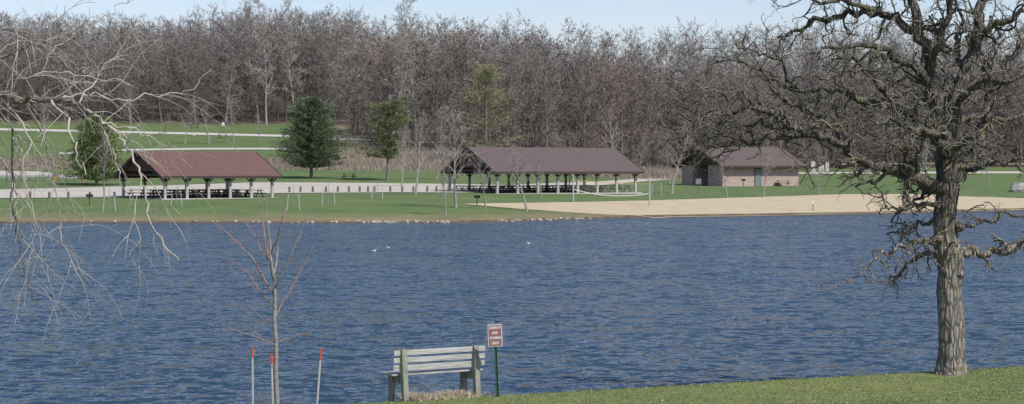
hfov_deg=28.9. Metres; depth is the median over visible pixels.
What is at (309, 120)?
pine tree
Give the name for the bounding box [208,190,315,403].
young maple tree
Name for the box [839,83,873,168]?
bare tree
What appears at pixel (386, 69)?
bare tree
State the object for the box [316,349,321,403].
tree stake
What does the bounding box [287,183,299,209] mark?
sapling
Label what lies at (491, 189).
picnic table
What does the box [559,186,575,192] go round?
picnic table
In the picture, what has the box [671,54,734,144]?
bare tree
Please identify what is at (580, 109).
bare tree
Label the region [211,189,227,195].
picnic table
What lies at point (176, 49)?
bare tree
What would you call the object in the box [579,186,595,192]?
picnic table
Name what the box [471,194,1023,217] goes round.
beach
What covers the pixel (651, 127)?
bare tree
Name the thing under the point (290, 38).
bare tree
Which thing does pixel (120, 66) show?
bare tree
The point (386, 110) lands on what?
pine tree
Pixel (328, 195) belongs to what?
sapling
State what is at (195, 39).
woodland
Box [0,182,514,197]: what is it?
road
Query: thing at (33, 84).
bare tree
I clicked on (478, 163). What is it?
park tree
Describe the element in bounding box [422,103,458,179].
park tree
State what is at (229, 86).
bare tree
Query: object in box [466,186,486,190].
picnic table
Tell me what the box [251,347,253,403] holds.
tree stake
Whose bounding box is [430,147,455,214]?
park tree
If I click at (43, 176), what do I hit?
guardrail
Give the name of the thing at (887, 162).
bare tree
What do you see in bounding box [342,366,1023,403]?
grass
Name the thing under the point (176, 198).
sapling
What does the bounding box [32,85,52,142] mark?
park tree
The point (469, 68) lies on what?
bare tree
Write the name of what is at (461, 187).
picnic table
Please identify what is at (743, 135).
bare tree
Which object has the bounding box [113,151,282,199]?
picnic shelter
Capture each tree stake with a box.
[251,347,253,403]
[270,354,273,403]
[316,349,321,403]
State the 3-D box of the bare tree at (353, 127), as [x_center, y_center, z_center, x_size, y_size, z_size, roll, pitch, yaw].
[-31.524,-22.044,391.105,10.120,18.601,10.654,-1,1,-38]
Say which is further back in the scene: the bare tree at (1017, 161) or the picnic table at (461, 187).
the bare tree at (1017, 161)
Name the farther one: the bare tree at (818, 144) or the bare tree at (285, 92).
the bare tree at (285, 92)
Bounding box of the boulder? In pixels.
[1008,182,1023,191]
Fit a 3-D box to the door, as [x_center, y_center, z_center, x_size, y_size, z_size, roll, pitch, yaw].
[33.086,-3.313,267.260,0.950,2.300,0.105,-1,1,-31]
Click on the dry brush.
(650, 172)
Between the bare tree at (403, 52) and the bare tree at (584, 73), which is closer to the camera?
the bare tree at (403, 52)
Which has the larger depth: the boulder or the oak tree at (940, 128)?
the boulder
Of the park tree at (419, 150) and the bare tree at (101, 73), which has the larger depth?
the bare tree at (101, 73)
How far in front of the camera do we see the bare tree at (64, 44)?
433.31 m
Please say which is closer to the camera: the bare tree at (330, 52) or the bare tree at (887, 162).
the bare tree at (887, 162)
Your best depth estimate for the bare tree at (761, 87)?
377.36 m
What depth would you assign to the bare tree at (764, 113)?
382.75 m
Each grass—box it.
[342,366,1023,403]
[396,387,492,401]
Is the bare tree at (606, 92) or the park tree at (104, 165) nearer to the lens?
the park tree at (104, 165)
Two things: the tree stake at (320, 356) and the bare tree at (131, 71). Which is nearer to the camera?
the tree stake at (320, 356)
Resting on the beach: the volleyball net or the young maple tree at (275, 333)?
the volleyball net
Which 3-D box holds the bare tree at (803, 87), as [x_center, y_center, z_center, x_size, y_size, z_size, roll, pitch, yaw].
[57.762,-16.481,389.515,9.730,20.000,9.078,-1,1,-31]
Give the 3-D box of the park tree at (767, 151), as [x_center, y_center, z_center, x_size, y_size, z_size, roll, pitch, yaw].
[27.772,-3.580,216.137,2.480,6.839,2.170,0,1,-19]
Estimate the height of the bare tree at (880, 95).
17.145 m
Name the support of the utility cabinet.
on the ground at (398, 207)
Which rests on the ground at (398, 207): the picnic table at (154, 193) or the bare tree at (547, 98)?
the bare tree at (547, 98)
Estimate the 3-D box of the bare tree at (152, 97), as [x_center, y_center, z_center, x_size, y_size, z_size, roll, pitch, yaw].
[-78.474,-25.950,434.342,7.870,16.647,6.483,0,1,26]
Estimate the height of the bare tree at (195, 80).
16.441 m
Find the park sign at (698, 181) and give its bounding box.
[696,179,700,193]
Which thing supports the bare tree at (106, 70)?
on the ground at (398, 207)
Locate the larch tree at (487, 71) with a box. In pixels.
[443,62,535,146]
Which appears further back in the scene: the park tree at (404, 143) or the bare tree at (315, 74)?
the bare tree at (315, 74)
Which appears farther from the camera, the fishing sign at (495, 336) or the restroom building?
the restroom building
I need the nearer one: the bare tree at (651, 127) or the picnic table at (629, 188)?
the picnic table at (629, 188)
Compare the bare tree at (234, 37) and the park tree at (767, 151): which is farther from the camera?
the bare tree at (234, 37)
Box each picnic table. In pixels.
[147,190,162,197]
[157,190,180,197]
[179,190,201,197]
[198,190,216,197]
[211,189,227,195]
[216,190,235,197]
[232,190,249,197]
[245,190,263,197]
[452,186,468,190]
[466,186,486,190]
[489,186,507,192]
[509,186,526,192]
[545,186,561,192]
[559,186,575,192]
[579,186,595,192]
[599,186,614,192]
[618,185,633,191]
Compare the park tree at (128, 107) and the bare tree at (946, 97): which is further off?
the park tree at (128, 107)
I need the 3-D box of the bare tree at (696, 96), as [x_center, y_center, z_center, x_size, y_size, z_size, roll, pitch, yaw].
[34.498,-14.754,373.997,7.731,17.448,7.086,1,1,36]
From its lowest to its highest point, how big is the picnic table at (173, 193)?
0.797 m
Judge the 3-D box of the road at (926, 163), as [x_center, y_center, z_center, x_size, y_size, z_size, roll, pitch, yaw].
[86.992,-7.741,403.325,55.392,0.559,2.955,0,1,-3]
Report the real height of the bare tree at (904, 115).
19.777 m
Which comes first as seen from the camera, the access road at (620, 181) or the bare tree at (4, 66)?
the access road at (620, 181)
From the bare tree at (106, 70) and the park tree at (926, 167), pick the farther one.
the bare tree at (106, 70)
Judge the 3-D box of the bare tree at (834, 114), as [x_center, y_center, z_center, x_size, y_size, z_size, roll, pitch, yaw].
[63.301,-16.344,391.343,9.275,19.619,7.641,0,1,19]
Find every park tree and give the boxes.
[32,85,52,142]
[96,125,113,196]
[121,80,134,130]
[158,113,171,144]
[180,97,197,143]
[196,104,215,143]
[224,93,241,142]
[253,112,262,142]
[392,127,413,185]
[405,110,430,194]
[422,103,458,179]
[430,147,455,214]
[435,100,476,207]
[470,142,493,208]
[503,136,535,210]
[530,153,546,198]
[598,102,627,179]
[631,133,650,177]
[657,130,677,183]
[660,112,697,192]
[716,149,732,196]
[757,139,775,196]
[800,141,811,183]
[811,146,826,194]
[918,139,934,174]
[978,142,994,186]
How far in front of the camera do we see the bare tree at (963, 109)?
395.04 m
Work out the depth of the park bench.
33.46 m
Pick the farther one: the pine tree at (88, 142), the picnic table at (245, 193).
the pine tree at (88, 142)
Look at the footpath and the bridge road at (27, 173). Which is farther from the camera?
the footpath
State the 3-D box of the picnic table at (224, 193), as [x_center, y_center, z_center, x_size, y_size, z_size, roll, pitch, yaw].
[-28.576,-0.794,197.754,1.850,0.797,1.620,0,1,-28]
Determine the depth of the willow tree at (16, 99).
17.98 m
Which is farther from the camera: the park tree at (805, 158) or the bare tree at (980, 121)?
the bare tree at (980, 121)
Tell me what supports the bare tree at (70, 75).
on the ground at (398, 207)
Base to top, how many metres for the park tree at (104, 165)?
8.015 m
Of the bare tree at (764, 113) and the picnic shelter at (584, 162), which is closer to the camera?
the picnic shelter at (584, 162)
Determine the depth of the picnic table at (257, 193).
199.96 m
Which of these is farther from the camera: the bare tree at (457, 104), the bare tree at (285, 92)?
the bare tree at (285, 92)
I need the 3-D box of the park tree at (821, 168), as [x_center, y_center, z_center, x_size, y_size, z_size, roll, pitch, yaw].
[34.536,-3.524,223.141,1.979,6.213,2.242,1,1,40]
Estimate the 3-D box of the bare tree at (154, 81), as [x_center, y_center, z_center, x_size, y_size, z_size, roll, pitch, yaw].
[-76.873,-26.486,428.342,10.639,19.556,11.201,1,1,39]
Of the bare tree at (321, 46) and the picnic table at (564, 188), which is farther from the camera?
the bare tree at (321, 46)
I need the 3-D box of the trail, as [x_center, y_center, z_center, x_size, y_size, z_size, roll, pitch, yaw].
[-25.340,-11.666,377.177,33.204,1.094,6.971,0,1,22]
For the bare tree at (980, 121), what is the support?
on the ground at (398, 207)
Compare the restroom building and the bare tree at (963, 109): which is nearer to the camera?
the restroom building
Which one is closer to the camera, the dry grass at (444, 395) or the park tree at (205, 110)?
the dry grass at (444, 395)
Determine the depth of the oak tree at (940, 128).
36.71 m
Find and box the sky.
[0,0,1023,76]
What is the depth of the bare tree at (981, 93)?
398.86 m
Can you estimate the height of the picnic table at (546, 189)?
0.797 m
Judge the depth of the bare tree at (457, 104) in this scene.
354.57 m
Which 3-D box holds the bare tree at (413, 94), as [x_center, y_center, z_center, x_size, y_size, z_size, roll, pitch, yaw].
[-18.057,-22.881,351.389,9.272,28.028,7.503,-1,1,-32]
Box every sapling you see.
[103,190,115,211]
[171,186,181,206]
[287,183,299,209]
[322,184,334,204]
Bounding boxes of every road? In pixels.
[0,171,80,177]
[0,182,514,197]
[515,178,670,187]
[646,171,1022,175]
[815,163,1023,164]
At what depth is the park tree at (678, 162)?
227.08 m
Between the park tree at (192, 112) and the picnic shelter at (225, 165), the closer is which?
the picnic shelter at (225, 165)
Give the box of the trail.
[332,138,456,142]
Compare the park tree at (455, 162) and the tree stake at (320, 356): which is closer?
the tree stake at (320, 356)
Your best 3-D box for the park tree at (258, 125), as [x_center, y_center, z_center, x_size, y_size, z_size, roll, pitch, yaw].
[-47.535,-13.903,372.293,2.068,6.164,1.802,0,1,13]
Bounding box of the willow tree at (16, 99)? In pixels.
[0,0,245,343]
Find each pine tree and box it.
[53,115,130,184]
[258,96,357,177]
[344,96,415,179]
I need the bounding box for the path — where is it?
[0,128,351,138]
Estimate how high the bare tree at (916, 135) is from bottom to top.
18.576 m
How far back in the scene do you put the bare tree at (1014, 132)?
396.81 m
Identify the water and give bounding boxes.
[0,211,1023,403]
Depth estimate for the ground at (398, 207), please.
214.62 m
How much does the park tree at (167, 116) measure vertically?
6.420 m
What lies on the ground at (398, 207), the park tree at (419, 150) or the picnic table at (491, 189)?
the park tree at (419, 150)
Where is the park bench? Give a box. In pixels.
[380,345,484,401]
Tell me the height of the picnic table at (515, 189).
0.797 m
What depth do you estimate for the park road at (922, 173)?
360.46 m
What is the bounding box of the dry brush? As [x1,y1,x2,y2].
[0,139,681,179]
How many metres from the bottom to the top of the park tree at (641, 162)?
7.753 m
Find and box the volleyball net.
[572,175,649,205]
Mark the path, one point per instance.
(16, 129)
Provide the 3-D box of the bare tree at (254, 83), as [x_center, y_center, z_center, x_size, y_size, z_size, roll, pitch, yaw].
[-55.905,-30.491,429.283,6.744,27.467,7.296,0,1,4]
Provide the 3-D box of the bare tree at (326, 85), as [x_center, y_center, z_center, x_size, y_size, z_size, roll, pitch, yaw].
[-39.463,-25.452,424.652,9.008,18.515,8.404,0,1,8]
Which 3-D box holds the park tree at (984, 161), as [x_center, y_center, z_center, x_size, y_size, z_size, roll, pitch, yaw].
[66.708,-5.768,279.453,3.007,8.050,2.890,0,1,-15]
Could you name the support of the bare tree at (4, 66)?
on the ground at (398, 207)
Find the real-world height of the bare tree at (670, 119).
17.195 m
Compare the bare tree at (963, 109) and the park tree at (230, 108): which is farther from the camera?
the bare tree at (963, 109)
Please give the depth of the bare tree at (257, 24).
425.97 m
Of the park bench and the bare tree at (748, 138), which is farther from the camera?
the bare tree at (748, 138)
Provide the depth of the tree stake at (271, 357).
30.64 m
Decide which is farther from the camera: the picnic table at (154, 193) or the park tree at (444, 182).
the picnic table at (154, 193)
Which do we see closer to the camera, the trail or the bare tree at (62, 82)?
the trail
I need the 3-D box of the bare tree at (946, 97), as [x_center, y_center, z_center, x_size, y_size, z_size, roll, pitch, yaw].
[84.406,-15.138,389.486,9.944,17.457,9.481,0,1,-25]
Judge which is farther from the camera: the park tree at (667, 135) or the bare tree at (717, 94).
the bare tree at (717, 94)
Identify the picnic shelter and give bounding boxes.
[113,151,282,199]
[440,147,644,193]
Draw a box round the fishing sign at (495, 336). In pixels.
[488,324,502,396]
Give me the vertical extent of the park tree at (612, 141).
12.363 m
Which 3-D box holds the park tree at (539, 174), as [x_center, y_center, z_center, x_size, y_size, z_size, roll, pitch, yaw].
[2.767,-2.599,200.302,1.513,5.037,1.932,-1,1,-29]
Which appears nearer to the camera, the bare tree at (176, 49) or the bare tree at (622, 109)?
the bare tree at (622, 109)
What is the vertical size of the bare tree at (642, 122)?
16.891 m
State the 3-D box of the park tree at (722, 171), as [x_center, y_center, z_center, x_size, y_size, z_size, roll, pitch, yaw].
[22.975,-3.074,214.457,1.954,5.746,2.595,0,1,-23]
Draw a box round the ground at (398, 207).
[0,77,1023,403]
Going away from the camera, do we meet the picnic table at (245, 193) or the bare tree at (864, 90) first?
the picnic table at (245, 193)
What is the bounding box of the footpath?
[60,148,285,153]
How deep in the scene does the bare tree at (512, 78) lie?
344.35 m
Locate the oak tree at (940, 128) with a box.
[651,0,1023,375]
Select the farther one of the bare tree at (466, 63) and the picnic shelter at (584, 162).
the bare tree at (466, 63)
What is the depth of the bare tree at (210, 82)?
429.88 m
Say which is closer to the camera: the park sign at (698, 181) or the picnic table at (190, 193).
the picnic table at (190, 193)
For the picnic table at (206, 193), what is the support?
on the picnic shelter at (225, 165)
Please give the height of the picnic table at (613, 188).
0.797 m
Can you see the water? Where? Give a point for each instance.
(684, 292)
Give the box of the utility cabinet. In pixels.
[825,162,828,171]
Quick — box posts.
[371,182,382,198]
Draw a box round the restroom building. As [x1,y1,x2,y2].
[671,147,806,185]
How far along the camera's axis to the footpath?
355.36 m
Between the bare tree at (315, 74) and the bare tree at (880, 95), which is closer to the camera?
the bare tree at (880, 95)
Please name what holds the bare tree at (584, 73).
on the ground at (398, 207)
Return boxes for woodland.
[0,0,1023,167]
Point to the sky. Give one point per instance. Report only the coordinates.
(604, 14)
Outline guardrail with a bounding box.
[0,175,81,181]
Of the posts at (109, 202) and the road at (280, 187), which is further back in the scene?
the road at (280, 187)
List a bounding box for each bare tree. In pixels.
[0,36,26,121]
[0,41,9,84]
[1,35,44,119]
[18,40,64,122]
[28,31,72,119]
[48,46,79,121]
[60,41,88,118]
[85,36,118,115]
[94,33,123,114]
[109,41,140,120]
[113,42,148,123]
[132,35,178,122]
[138,46,167,119]
[150,29,203,120]
[178,51,206,123]
[181,44,225,121]
[211,51,243,124]
[217,11,244,121]
[236,0,268,122]
[245,0,278,124]
[265,36,302,120]
[272,0,306,115]
[284,26,333,98]
[298,31,341,119]
[314,42,347,121]
[318,34,366,130]
[328,44,373,135]
[360,39,417,147]
[379,14,415,148]
[393,0,439,149]
[412,48,459,149]
[433,39,474,149]
[447,46,503,146]
[465,61,502,146]
[488,52,529,146]
[493,32,560,146]
[525,49,565,146]
[556,52,605,147]
[562,73,605,147]
[583,57,629,145]
[593,57,649,153]
[621,79,665,167]
[627,69,671,168]
[654,81,695,159]
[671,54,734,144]
[676,78,713,151]
[696,89,728,145]
[716,65,766,146]
[726,77,755,146]
[750,77,785,146]
[752,75,794,146]
[790,68,829,165]
[807,88,842,157]
[811,76,853,166]
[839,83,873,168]
[849,74,882,155]
[856,66,905,163]
[863,83,910,163]
[890,69,929,166]
[903,91,928,167]
[920,82,967,135]
[943,81,967,140]
[965,90,998,163]
[966,90,1001,157]
[994,66,1023,163]
[1003,92,1023,166]
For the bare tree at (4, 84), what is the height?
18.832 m
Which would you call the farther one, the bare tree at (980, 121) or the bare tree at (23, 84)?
the bare tree at (23, 84)
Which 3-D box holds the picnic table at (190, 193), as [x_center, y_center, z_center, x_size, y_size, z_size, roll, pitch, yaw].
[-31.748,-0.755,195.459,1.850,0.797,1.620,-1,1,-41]
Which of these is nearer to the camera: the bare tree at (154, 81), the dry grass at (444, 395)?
the dry grass at (444, 395)
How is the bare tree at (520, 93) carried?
on the ground at (398, 207)
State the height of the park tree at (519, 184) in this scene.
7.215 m
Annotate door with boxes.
[755,169,760,185]
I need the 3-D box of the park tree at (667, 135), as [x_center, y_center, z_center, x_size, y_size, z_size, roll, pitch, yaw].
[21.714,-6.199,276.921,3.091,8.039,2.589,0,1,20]
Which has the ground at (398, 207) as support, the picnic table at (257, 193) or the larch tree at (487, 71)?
the larch tree at (487, 71)
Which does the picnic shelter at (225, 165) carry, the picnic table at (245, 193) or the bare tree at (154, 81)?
the picnic table at (245, 193)
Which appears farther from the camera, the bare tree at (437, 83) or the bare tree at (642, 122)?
the bare tree at (642, 122)

